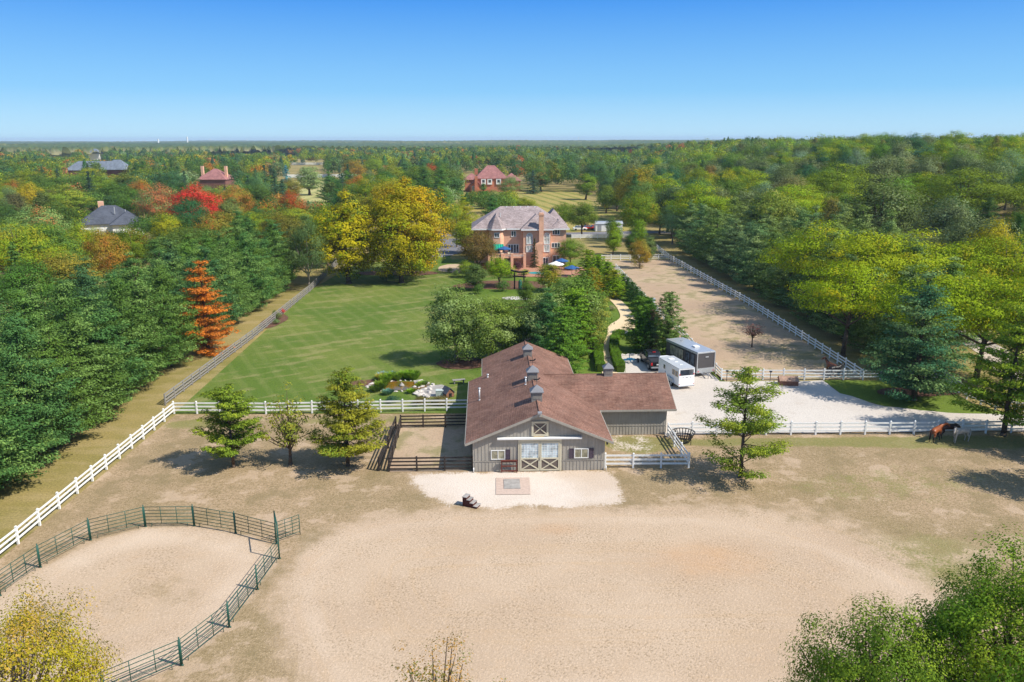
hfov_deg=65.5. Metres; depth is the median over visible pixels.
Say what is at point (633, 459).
pen fence
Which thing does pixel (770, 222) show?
pine tree
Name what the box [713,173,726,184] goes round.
pine tree
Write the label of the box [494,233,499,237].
window
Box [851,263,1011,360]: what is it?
locust tree
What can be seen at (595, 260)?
arborvitae tree
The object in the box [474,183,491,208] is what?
tree
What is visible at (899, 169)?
pine tree
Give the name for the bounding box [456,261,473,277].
ornamental tree
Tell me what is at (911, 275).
pine tree
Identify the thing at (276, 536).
round pen
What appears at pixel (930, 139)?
oak tree
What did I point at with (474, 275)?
ornamental tree
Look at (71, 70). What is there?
sky
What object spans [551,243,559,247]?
window
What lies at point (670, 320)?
arborvitae tree
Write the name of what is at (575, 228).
parked car
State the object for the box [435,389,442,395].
pump box
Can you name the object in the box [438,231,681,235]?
road
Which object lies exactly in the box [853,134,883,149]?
oak tree
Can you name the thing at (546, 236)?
arched window
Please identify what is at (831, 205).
poplar tree
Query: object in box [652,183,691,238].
oak tree
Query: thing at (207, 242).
pine tree
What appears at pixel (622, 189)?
tree
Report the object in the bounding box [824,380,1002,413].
verge grass
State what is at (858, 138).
locust tree
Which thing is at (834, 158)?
oak tree
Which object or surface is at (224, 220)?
oak tree
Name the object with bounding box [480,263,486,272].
shrub
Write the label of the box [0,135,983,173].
woodland
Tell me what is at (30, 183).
locust tree
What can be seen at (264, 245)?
pine tree
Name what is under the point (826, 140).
oak tree
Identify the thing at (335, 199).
pine tree
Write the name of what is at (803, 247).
locust tree
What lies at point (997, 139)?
poplar tree
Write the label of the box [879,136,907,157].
maple tree
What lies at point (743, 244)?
pine tree
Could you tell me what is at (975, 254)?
locust tree
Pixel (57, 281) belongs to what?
pine tree
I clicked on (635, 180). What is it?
pine tree
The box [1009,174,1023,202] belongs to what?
locust tree
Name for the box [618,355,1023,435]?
driveway
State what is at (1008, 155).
oak tree
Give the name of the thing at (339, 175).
spruce tree
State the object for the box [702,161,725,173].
oak tree
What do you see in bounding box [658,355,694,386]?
horse trailer
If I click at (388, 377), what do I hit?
garden plant
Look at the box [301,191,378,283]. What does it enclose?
cottonwood tree
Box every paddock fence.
[0,401,174,553]
[174,398,466,413]
[691,419,1023,434]
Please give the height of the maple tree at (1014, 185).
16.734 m
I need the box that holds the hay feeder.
[671,428,695,444]
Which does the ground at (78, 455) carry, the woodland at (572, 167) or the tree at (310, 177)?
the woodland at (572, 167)
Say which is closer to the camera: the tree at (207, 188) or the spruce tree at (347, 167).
the tree at (207, 188)
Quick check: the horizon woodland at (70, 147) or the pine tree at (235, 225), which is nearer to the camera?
the pine tree at (235, 225)
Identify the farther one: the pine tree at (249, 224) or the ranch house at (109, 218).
the ranch house at (109, 218)
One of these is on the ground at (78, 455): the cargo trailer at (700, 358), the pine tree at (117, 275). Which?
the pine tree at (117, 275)
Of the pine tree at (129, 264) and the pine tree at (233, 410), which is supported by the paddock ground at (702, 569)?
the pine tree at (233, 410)
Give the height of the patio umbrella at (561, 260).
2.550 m
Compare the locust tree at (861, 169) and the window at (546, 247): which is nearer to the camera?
the window at (546, 247)
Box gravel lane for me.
[949,331,1021,388]
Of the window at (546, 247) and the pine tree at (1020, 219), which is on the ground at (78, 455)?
the pine tree at (1020, 219)
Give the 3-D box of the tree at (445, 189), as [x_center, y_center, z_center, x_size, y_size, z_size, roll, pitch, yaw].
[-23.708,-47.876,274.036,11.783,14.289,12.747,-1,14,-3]
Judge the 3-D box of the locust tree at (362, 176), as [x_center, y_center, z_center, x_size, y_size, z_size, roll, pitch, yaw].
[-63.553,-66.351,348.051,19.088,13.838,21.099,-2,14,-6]
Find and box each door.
[508,244,518,252]
[520,442,539,470]
[532,421,548,435]
[540,441,559,470]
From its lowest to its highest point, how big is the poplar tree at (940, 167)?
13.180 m
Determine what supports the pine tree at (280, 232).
on the ground at (78, 455)
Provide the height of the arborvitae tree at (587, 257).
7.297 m
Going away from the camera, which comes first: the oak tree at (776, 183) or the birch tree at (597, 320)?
the birch tree at (597, 320)
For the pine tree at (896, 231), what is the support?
on the ground at (78, 455)
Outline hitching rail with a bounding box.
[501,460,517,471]
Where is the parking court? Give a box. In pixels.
[432,238,462,256]
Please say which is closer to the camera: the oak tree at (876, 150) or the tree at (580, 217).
the tree at (580, 217)
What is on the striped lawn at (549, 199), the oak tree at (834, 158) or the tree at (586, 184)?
the tree at (586, 184)
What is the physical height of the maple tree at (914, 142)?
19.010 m
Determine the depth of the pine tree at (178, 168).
420.30 m
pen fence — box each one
[377,416,396,470]
[388,416,400,471]
[389,456,472,471]
[400,414,465,427]
[604,452,688,467]
[667,422,690,467]
[670,423,691,431]
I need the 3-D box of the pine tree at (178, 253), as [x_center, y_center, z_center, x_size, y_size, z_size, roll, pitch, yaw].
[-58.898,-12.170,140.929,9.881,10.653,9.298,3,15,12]
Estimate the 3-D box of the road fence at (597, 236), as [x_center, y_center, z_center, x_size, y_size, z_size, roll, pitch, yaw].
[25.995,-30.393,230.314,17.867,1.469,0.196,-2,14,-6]
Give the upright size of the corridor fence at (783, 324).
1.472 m
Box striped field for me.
[284,181,326,207]
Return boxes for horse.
[822,357,838,375]
[826,363,844,377]
[929,421,949,442]
[938,423,960,438]
[953,427,971,442]
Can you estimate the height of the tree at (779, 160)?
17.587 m
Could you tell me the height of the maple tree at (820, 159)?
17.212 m
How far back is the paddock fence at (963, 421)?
77.37 m
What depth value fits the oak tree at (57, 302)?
121.27 m
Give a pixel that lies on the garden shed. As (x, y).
(599, 226)
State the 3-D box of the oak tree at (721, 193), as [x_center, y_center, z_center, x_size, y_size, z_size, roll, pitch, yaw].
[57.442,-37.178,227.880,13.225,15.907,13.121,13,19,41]
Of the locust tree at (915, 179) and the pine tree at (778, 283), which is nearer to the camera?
the pine tree at (778, 283)
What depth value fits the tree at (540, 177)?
431.33 m
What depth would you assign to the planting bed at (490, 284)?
156.46 m
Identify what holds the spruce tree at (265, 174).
on the ground at (78, 455)
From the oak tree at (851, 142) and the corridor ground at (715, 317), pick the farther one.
the oak tree at (851, 142)
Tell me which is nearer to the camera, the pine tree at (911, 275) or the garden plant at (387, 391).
the garden plant at (387, 391)
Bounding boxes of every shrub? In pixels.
[271,318,280,323]
[377,269,393,280]
[385,395,401,402]
[411,396,430,403]
[428,395,453,406]
[472,284,482,293]
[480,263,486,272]
[495,280,511,290]
[513,261,523,270]
[562,262,574,267]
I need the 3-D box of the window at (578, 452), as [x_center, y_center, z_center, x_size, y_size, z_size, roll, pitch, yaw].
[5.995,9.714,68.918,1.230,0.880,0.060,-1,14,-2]
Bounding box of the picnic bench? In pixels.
[452,378,464,383]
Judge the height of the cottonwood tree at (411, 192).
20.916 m
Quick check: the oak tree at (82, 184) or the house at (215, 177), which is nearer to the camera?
the oak tree at (82, 184)
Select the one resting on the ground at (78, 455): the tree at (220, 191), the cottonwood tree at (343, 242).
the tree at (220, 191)
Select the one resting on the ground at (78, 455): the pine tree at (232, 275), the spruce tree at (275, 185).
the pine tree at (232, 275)
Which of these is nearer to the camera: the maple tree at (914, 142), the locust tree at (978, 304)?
the locust tree at (978, 304)
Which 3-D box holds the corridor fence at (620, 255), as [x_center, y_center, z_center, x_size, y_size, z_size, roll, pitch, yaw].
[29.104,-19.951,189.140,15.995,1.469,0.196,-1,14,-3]
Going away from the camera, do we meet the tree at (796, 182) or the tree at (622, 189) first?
the tree at (796, 182)
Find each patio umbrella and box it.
[498,246,510,249]
[548,261,563,265]
[555,258,567,268]
[564,265,578,269]
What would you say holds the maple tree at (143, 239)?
on the ground at (78, 455)
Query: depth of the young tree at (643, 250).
175.77 m
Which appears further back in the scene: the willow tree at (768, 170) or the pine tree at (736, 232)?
the willow tree at (768, 170)
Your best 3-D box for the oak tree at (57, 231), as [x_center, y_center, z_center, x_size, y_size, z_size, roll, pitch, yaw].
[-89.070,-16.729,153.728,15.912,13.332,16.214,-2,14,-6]
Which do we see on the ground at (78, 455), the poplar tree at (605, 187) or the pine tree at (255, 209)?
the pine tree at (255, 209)
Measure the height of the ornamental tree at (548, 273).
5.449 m
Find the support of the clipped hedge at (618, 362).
on the watered lawn at (624, 346)
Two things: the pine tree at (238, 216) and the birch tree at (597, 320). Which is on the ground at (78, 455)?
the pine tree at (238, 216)
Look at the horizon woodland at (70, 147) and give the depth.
1920.81 m
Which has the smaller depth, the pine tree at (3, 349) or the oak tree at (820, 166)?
the pine tree at (3, 349)
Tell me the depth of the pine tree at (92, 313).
84.61 m
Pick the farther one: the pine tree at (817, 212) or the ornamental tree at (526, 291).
the pine tree at (817, 212)
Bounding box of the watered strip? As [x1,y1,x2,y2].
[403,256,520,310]
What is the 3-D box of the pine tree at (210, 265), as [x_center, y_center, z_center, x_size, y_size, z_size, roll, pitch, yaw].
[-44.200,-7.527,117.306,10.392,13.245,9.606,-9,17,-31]
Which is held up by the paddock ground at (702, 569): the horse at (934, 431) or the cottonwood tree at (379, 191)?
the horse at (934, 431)
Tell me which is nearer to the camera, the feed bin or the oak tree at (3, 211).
the feed bin
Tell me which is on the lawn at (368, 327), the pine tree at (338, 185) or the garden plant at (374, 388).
the garden plant at (374, 388)
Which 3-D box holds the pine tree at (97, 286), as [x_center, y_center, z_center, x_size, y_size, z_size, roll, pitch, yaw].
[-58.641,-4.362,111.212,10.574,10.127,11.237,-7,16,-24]
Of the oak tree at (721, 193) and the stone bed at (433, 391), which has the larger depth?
the oak tree at (721, 193)
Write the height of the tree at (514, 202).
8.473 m
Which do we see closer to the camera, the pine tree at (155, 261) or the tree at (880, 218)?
the pine tree at (155, 261)
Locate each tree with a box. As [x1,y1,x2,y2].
[0,178,25,188]
[0,185,16,199]
[0,186,28,204]
[0,200,14,219]
[0,205,24,220]
[0,217,28,237]
[0,219,75,272]
[0,227,24,286]
[0,241,41,315]
[0,258,67,307]
[0,288,82,410]
[0,289,38,369]
[0,310,91,462]
[0,317,33,436]
[0,368,67,489]
[0,415,12,487]
[0,572,126,681]
[1,205,18,227]
[2,192,29,214]
[3,169,53,181]
[3,180,18,190]
[3,221,87,269]
[3,320,116,445]
[4,173,22,182]
[4,180,44,212]
[5,213,40,225]
[10,284,63,342]
[11,200,75,234]
[15,180,50,198]
[15,181,53,191]
[16,174,54,187]
[24,221,71,244]
[27,190,53,209]
[29,200,87,233]
[31,251,109,285]
[32,280,112,364]
[36,182,98,208]
[39,177,72,191]
[41,277,74,323]
[43,283,108,308]
[43,312,141,419]
[54,255,123,342]
[56,221,94,254]
[58,174,94,190]
[62,178,99,211]
[64,293,155,405]
[70,198,92,221]
[71,275,108,299]
[73,167,107,176]
[77,229,135,283]
[81,226,114,264]
[83,171,97,213]
[90,181,137,204]
[91,175,114,189]
[93,274,167,390]
[94,268,134,315]
[98,262,130,295]
[103,194,128,207]
[104,231,142,266]
[104,267,188,377]
[106,251,157,329]
[107,189,156,214]
[110,224,151,268]
[114,172,140,188]
[117,177,154,193]
[120,228,150,263]
[127,179,155,215]
[127,259,152,293]
[129,162,142,182]
[130,182,177,217]
[139,236,181,282]
[140,160,152,170]
[141,215,194,236]
[141,249,190,325]
[142,226,214,259]
[143,264,209,365]
[147,209,187,245]
[148,238,191,313]
[153,173,166,187]
[156,170,185,185]
[157,178,178,198]
[159,225,224,245]
[161,181,222,216]
[164,242,187,269]
[166,257,232,342]
[167,158,174,172]
[168,195,210,229]
[171,183,188,212]
[173,165,188,175]
[173,233,219,291]
[178,259,240,356]
[181,170,189,188]
[183,246,249,327]
[184,230,244,284]
[185,237,203,259]
[186,209,236,242]
[189,184,214,198]
[189,383,272,467]
[205,189,222,197]
[209,187,228,197]
[209,236,263,312]
[210,230,235,267]
[211,250,257,321]
[215,197,242,216]
[215,226,242,262]
[219,184,255,212]
[219,211,259,240]
[227,209,255,237]
[227,217,248,257]
[229,211,267,231]
[231,211,262,255]
[233,231,280,308]
[235,183,254,199]
[236,238,284,304]
[239,183,278,208]
[244,207,295,230]
[246,170,272,192]
[250,204,262,236]
[253,209,306,243]
[254,236,290,294]
[257,380,319,465]
[258,219,301,276]
[260,219,300,288]
[261,165,271,199]
[262,207,315,222]
[266,214,314,277]
[269,168,280,198]
[275,190,308,213]
[277,179,287,200]
[280,164,297,198]
[283,178,303,195]
[284,217,328,290]
[294,166,323,194]
[298,213,312,225]
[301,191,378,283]
[302,366,388,466]
[307,202,341,265]
[315,171,337,199]
[328,189,339,205]
[329,179,341,198]
[333,184,372,216]
[337,164,340,180]
[337,170,353,188]
[337,182,360,191]
[338,187,361,248]
[339,173,345,189]
[341,158,367,174]
[341,173,363,187]
[344,164,352,176]
[344,174,379,184]
[344,174,380,229]
[353,176,456,275]
[357,188,446,282]
[361,178,403,217]
[363,158,383,171]
[363,169,375,183]
[364,173,404,199]
[375,168,393,180]
[375,170,396,182]
[381,162,402,178]
[391,626,509,681]
[398,165,432,183]
[399,163,408,170]
[399,174,415,198]
[415,164,435,208]
[419,164,438,181]
[420,282,487,363]
[427,163,438,172]
[428,166,455,205]
[429,181,455,219]
[431,159,450,171]
[432,164,450,177]
[440,202,471,246]
[448,295,529,358]
[449,195,477,227]
[450,220,473,246]
[456,229,498,264]
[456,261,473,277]
[461,263,490,285]
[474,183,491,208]
[480,193,499,215]
[481,254,515,283]
[483,189,502,202]
[493,296,534,343]
[496,175,523,192]
[502,197,524,205]
[508,292,579,348]
[515,279,536,301]
[517,196,540,205]
[525,287,574,350]
[526,170,539,193]
[526,269,616,342]
[528,167,554,191]
[529,238,539,267]
[533,263,564,286]
[541,303,588,373]
[550,201,576,222]
[552,237,586,261]
[553,157,562,183]
[557,287,601,355]
[562,200,599,233]
[570,296,611,352]
[572,249,594,279]
[573,173,597,199]
[581,159,608,191]
[584,267,604,298]
[585,254,606,289]
[595,172,616,208]
[596,261,621,293]
[597,184,613,212]
[603,269,625,298]
[604,215,616,231]
[605,230,622,254]
[607,221,623,242]
[610,164,660,201]
[610,178,624,210]
[616,190,663,235]
[617,163,639,179]
[617,169,646,185]
[619,171,644,212]
[620,295,655,350]
[621,181,659,210]
[623,232,637,250]
[627,218,647,252]
[627,238,652,267]
[636,297,661,332]
[637,235,657,262]
[640,309,663,348]
[642,155,659,166]
[642,166,656,177]
[642,202,671,234]
[644,157,662,169]
[644,171,680,199]
[647,165,674,186]
[647,291,690,354]
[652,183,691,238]
[653,163,676,173]
[655,205,686,243]
[661,163,685,185]
[662,180,733,221]
[666,157,681,167]
[672,198,699,249]
[677,168,719,184]
[677,175,711,199]
[679,163,703,176]
[680,203,718,255]
[681,189,725,224]
[684,207,720,261]
[690,183,730,199]
[691,152,716,165]
[691,208,733,265]
[693,365,792,479]
[699,199,739,224]
[701,179,716,185]
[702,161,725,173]
[703,165,717,178]
[704,156,721,166]
[704,214,744,268]
[707,218,746,277]
[710,167,737,183]
[711,175,754,204]
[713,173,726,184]
[715,151,742,171]
[715,152,736,167]
[722,197,741,227]
[722,220,766,281]
[724,161,732,173]
[724,165,754,182]
[724,201,755,244]
[725,187,764,213]
[729,155,771,174]
[730,218,774,288]
[732,169,774,195]
[733,157,752,170]
[736,187,802,238]
[737,193,777,243]
[739,142,762,159]
[740,226,793,294]
[741,320,765,346]
[747,180,771,202]
[751,184,827,223]
[751,207,783,245]
[755,218,873,278]
[755,241,817,305]
[756,167,768,179]
[760,145,788,158]
[761,141,787,156]
[762,162,797,182]
[764,149,794,167]
[765,163,779,176]
[765,175,794,191]
[766,175,814,209]
[767,166,806,192]
[768,215,794,254]
[768,591,983,681]
[770,154,784,177]
[772,156,799,163]
[774,240,827,316]
[780,182,841,217]
[780,208,812,261]
[784,155,820,174]
[784,259,902,356]
[787,231,846,328]
[788,143,815,160]
[788,150,807,163]
[789,141,815,156]
[791,160,883,194]
[791,213,827,280]
[793,162,821,182]
[793,204,824,237]
[793,206,808,231]
[795,168,803,183]
[797,229,942,314]
[799,172,834,200]
[800,145,839,165]
[801,162,828,172]
[802,213,851,279]
[805,166,853,192]
[806,143,821,153]
[807,254,881,338]
[808,149,832,169]
[812,179,868,205]
[815,134,842,144]
[816,139,836,147]
[816,196,845,229]
[817,139,858,155]
[822,149,839,166]
[824,201,862,237]
[826,142,871,169]
[827,149,861,168]
[829,177,934,244]
[829,192,864,212]
[832,148,857,172]
[832,266,903,351]
[833,139,861,149]
[837,227,870,258]
[841,146,869,179]
[844,143,878,152]
[844,204,882,259]
[850,132,878,144]
[850,163,869,176]
[851,155,910,192]
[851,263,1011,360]
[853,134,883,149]
[855,268,983,400]
[857,225,1004,286]
[862,183,879,238]
[863,141,895,161]
[863,262,944,363]
[865,132,892,144]
[865,221,901,315]
[868,154,913,184]
[869,209,906,253]
[871,156,917,175]
[874,173,920,211]
[878,231,946,256]
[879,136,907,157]
[879,157,909,197]
[882,132,897,143]
[882,140,919,170]
[888,236,931,292]
[890,241,1022,333]
[891,519,1023,681]
[893,171,956,195]
[898,131,925,151]
[899,234,929,262]
[900,187,936,213]
[900,195,981,242]
[902,155,944,187]
[904,166,1023,215]
[906,272,1023,378]
[909,142,940,166]
[915,133,938,148]
[916,152,950,172]
[918,140,966,162]
[920,193,981,231]
[922,176,954,206]
[925,256,982,351]
[933,142,984,167]
[933,164,946,173]
[934,213,1023,266]
[937,129,977,148]
[937,132,952,141]
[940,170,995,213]
[941,147,981,175]
[942,230,1023,335]
[943,148,993,181]
[943,304,1023,436]
[958,217,1020,293]
[961,275,1023,378]
[968,156,1018,212]
[971,193,1006,230]
[974,144,1023,171]
[975,138,1008,151]
[977,134,1015,148]
[978,138,1023,159]
[980,147,1023,179]
[986,135,1002,164]
[987,134,1023,148]
[991,147,1023,209]
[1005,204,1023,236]
[1005,211,1023,294]
[1006,210,1023,238]
[1008,169,1023,210]
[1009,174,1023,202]
[1012,168,1022,182]
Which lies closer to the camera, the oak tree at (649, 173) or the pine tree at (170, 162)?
the oak tree at (649, 173)
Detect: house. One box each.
[50,153,69,156]
[62,160,128,176]
[76,201,143,233]
[88,149,102,159]
[197,166,234,190]
[442,385,453,397]
[464,165,521,191]
[471,206,569,267]
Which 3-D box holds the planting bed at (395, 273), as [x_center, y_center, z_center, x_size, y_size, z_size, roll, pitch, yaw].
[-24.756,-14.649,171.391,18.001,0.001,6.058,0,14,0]
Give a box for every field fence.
[287,174,352,177]
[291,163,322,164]
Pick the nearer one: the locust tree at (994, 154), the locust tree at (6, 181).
the locust tree at (994, 154)
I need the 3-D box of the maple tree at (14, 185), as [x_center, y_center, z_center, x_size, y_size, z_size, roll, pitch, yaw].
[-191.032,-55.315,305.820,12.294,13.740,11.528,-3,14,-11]
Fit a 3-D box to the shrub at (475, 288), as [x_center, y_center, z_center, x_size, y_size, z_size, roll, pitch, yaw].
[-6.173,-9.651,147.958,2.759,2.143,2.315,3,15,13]
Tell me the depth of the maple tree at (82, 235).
168.77 m
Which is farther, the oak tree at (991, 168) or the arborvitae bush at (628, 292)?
the oak tree at (991, 168)
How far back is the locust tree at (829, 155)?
312.04 m
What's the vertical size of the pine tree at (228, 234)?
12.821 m
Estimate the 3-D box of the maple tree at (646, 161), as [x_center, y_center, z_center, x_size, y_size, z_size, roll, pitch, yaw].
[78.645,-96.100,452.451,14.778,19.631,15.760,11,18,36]
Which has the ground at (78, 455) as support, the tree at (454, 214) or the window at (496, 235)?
the tree at (454, 214)
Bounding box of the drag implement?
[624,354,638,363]
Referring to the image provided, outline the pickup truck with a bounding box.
[639,349,660,368]
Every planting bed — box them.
[260,314,287,327]
[351,379,397,385]
[357,271,437,274]
[436,357,481,368]
[438,264,463,272]
[453,281,544,288]
[503,296,522,299]
[877,388,957,395]
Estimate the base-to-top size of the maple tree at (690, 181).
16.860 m
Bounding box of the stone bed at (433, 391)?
[420,385,443,396]
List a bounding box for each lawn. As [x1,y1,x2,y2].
[175,259,723,413]
[444,189,633,231]
[500,277,663,373]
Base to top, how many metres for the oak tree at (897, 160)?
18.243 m
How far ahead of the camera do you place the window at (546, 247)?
180.33 m
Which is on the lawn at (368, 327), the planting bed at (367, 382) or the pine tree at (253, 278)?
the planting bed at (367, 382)
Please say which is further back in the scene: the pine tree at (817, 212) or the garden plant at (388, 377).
the pine tree at (817, 212)
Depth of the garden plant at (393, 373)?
95.34 m
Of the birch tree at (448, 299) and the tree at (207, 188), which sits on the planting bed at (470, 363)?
the birch tree at (448, 299)
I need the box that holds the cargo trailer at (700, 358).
[666,337,715,377]
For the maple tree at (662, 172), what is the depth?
291.38 m
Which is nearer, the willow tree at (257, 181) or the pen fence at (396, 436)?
the pen fence at (396, 436)
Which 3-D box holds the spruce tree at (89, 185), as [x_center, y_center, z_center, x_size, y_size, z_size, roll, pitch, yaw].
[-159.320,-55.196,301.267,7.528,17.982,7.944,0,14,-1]
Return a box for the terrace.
[496,265,583,276]
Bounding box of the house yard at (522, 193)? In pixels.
[459,182,542,196]
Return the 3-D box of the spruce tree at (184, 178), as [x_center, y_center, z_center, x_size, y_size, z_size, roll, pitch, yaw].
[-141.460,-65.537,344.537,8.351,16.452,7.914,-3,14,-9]
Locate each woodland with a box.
[0,132,1023,264]
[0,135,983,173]
[0,139,813,154]
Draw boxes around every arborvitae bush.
[619,273,626,290]
[622,277,634,294]
[623,282,638,299]
[629,286,640,304]
[634,291,645,310]
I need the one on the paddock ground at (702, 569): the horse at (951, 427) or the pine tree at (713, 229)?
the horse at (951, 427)
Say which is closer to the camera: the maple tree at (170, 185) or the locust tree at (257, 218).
the locust tree at (257, 218)
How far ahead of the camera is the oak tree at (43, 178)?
310.64 m
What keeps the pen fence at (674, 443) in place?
on the paddock ground at (702, 569)
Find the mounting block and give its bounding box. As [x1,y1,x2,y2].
[462,493,480,508]
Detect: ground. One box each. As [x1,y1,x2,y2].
[0,147,1023,558]
[0,413,1023,681]
[390,427,471,471]
[605,259,861,380]
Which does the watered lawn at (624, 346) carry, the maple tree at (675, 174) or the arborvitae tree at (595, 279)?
the arborvitae tree at (595, 279)
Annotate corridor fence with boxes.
[601,254,667,259]
[616,265,720,375]
[657,245,862,375]
[721,368,911,379]
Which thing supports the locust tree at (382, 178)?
on the ground at (78, 455)
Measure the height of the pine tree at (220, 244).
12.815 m
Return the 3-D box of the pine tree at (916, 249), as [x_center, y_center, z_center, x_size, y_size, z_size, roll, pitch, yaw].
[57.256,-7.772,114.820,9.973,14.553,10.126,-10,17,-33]
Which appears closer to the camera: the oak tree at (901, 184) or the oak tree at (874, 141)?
the oak tree at (901, 184)
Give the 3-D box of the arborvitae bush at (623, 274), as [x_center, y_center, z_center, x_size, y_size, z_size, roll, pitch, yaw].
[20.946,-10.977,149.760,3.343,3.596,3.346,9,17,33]
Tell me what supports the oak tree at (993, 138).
on the ground at (78, 455)
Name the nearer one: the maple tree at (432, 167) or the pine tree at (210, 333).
the pine tree at (210, 333)
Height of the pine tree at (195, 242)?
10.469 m
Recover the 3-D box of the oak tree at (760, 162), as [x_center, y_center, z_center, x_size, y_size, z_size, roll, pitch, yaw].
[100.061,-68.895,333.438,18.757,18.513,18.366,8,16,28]
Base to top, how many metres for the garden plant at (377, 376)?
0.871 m
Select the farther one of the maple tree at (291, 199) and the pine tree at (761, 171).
the pine tree at (761, 171)
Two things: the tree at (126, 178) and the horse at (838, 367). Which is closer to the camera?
the horse at (838, 367)
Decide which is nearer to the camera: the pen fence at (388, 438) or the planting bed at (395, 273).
the pen fence at (388, 438)
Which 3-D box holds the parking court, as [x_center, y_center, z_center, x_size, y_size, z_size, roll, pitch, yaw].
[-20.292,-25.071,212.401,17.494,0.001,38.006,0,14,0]
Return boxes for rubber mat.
[504,479,520,488]
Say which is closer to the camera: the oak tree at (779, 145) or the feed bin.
the feed bin
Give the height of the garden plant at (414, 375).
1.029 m
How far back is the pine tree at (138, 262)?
124.88 m
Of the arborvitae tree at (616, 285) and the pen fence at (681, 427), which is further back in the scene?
the arborvitae tree at (616, 285)
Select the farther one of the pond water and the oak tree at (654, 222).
the oak tree at (654, 222)
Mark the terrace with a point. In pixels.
(567, 272)
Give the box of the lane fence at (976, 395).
[924,371,1023,411]
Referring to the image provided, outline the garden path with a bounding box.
[602,296,635,372]
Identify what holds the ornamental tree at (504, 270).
on the planting bed at (490, 284)
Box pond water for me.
[384,382,429,389]
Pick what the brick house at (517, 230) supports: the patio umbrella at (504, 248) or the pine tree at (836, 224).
the patio umbrella at (504, 248)
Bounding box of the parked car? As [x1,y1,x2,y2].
[573,226,586,230]
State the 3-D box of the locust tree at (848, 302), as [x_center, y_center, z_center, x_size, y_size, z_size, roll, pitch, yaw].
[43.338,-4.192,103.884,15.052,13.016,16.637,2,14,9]
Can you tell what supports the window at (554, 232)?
in the brick house at (517, 230)
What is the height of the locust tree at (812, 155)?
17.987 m
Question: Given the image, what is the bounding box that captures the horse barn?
[464,338,676,472]
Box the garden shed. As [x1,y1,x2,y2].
[594,221,622,230]
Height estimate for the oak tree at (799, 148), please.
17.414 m
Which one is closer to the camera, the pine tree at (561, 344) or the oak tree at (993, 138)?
the pine tree at (561, 344)
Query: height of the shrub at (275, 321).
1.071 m
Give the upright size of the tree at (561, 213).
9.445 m
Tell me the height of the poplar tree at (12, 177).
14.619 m
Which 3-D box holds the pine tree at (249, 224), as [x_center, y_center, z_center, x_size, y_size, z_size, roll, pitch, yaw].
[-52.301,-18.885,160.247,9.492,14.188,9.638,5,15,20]
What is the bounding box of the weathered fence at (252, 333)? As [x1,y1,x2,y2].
[163,260,337,404]
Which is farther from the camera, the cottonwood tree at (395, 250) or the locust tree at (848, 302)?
the cottonwood tree at (395, 250)
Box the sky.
[0,0,1023,141]
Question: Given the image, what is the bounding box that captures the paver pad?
[496,477,530,493]
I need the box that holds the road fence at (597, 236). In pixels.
[571,233,625,238]
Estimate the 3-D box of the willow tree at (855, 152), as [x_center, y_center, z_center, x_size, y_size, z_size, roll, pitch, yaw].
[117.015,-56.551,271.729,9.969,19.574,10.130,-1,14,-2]
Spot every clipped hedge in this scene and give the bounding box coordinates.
[593,327,608,371]
[609,329,625,372]
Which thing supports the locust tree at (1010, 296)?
on the ground at (78, 455)
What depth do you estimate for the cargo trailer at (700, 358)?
96.97 m
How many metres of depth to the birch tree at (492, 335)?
100.08 m
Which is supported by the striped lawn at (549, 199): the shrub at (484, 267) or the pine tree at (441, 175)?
the pine tree at (441, 175)
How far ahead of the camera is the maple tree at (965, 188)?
206.40 m
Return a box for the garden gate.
[511,269,527,289]
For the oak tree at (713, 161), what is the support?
on the ground at (78, 455)
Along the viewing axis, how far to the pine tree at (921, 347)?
84.88 m
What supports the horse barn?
on the paddock ground at (702, 569)
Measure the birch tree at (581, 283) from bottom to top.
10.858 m
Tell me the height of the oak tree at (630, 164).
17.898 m
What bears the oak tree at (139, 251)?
on the ground at (78, 455)
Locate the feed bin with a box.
[777,375,798,385]
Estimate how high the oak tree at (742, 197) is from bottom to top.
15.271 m
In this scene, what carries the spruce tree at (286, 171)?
on the ground at (78, 455)
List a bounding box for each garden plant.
[369,384,383,391]
[373,378,389,388]
[375,372,385,379]
[379,373,392,381]
[381,388,394,394]
[382,370,396,379]
[392,371,402,379]
[400,369,414,378]
[405,369,420,379]
[405,387,416,392]
[417,380,428,384]
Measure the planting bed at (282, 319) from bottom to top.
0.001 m
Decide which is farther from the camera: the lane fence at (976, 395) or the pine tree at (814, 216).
the pine tree at (814, 216)
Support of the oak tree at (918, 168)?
on the ground at (78, 455)
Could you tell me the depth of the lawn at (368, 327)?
110.30 m
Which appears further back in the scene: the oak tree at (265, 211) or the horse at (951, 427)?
the oak tree at (265, 211)
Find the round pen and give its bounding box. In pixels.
[0,504,300,681]
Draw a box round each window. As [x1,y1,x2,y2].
[491,450,504,459]
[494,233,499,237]
[511,231,515,236]
[526,233,532,243]
[526,246,532,251]
[543,257,547,264]
[544,233,549,243]
[544,245,549,251]
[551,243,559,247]
[552,230,559,234]
[553,255,559,261]
[574,448,588,457]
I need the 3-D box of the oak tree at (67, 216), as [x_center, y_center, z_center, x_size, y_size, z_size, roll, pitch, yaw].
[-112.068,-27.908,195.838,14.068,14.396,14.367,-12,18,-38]
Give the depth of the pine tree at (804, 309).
118.52 m

